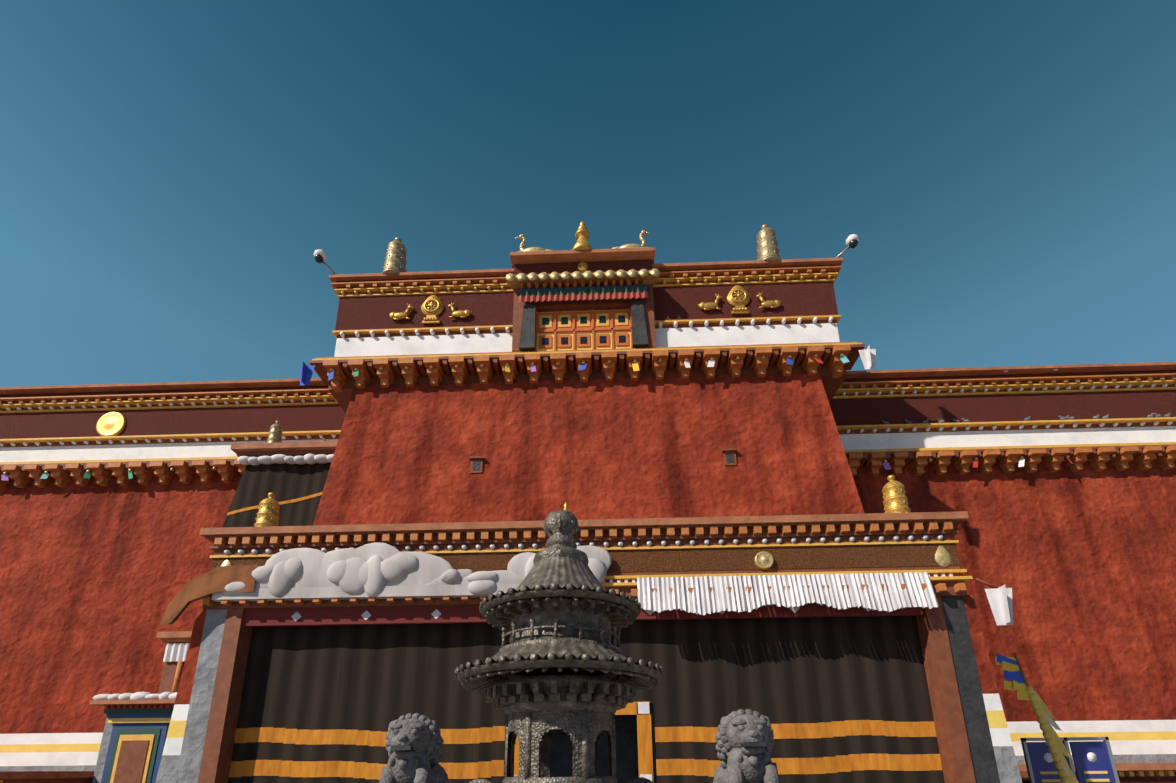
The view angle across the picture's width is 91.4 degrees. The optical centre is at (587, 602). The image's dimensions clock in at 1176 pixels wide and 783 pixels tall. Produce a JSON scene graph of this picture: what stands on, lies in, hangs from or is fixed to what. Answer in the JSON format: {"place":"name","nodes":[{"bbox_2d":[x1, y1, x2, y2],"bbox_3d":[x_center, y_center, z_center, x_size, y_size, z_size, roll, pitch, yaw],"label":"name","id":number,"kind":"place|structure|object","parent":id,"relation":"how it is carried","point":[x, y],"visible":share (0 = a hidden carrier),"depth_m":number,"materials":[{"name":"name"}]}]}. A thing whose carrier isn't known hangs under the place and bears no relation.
{"place":"outdoors","nodes":[
{"label":"outdoors","id":0,"kind":"place"},
{"bbox_2d":[0,362,1175,770],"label":"monastery wall","id":1,"kind":"structure","parent":0,"point":[104,564],"depth_m":17.02,"materials":[{"name":"red paint"}]},
{"bbox_2d":[96,412,125,435],"bbox_3d":[-15.305,-5.717,18.405,0.940,0.940,0.100,-1,-16,2],"label":"round ornament","id":2,"kind":"object","parent":1,"relation":"attached to","point":[111,424],"depth_m":18.38,"materials":[{"name":"gold metal"}]},
{"bbox_2d":[89,631,191,782],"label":"door","id":3,"kind":"structure","parent":1,"relation":"attached to","point":[135,731],"depth_m":14.87,"materials":[{"name":"blue paint"}]},
{"bbox_2d":[1,345,1161,480],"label":"eave prayer flags","id":4,"kind":"object","parent":1,"relation":"attached to","point":[868,356],"visible":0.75,"depth_m":15.10,"materials":[{"name":"multicoloured fabric"}]},
{"bbox_2d":[881,369,1170,424],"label":"ledge pigeons","id":5,"kind":"object","parent":1,"relation":"attached to","point":[1151,415],"visible":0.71,"depth_m":17.41,"materials":[{"name":"grey stone"}]},
{"bbox_2d":[0,0,1175,386],"label":"sky","id":6,"kind":"structure","parent":0,"point":[174,173],"materials":[{"name":"blue"}]},
{"label":"ground","id":7,"kind":"structure","parent":0,"visible":0},
{"bbox_2d":[223,421,337,526],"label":"curtained window","id":8,"kind":"structure","parent":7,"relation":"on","point":[292,476],"depth_m":16.13,"materials":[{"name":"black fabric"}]},
{"bbox_2d":[379,713,448,782],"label":"stone lion","id":9,"kind":"object","parent":7,"relation":"on","point":[414,744],"visible":1,"depth_m":6.97},
{"bbox_2d":[455,502,664,782],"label":"incense burner","id":10,"kind":"object","parent":7,"relation":"on","point":[560,664],"visible":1,"depth_m":3.61,"materials":[{"name":"grey stone"}]},
{"bbox_2d":[309,221,864,525],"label":"gate tower","id":11,"kind":"structure","parent":7,"relation":"on","point":[750,432],"depth_m":15.14,"materials":[{"name":"red paint"}]},
{"bbox_2d":[0,763,1175,782],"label":"annex buildings","id":12,"kind":"structure","parent":7,"relation":"on","point":[1146,772],"depth_m":13.07,"materials":[{"name":"white paint"}]},
{"bbox_2d":[155,475,1021,782],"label":"entrance porch","id":13,"kind":"object","parent":7,"relation":"on","point":[843,647],"visible":0.83,"depth_m":9.20,"materials":[{"name":"black fabric"}]},
{"bbox_2d":[713,709,779,782],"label":"stone lion","id":14,"kind":"object","parent":7,"relation":"on","point":[744,739],"visible":1,"depth_m":6.84},
{"bbox_2d":[995,653,1078,782],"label":"prayer flag pole","id":15,"kind":"object","parent":7,"relation":"on","point":[1016,676],"visible":1,"depth_m":10.48,"materials":[{"name":"yellow cloth"},{"name":"blue cloth"},{"name":"wood"}]},
{"bbox_2d":[1020,737,1119,782],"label":"blue notice board","id":16,"kind":"object","parent":7,"relation":"on","point":[1094,761],"visible":0.9,"depth_m":10.82,"materials":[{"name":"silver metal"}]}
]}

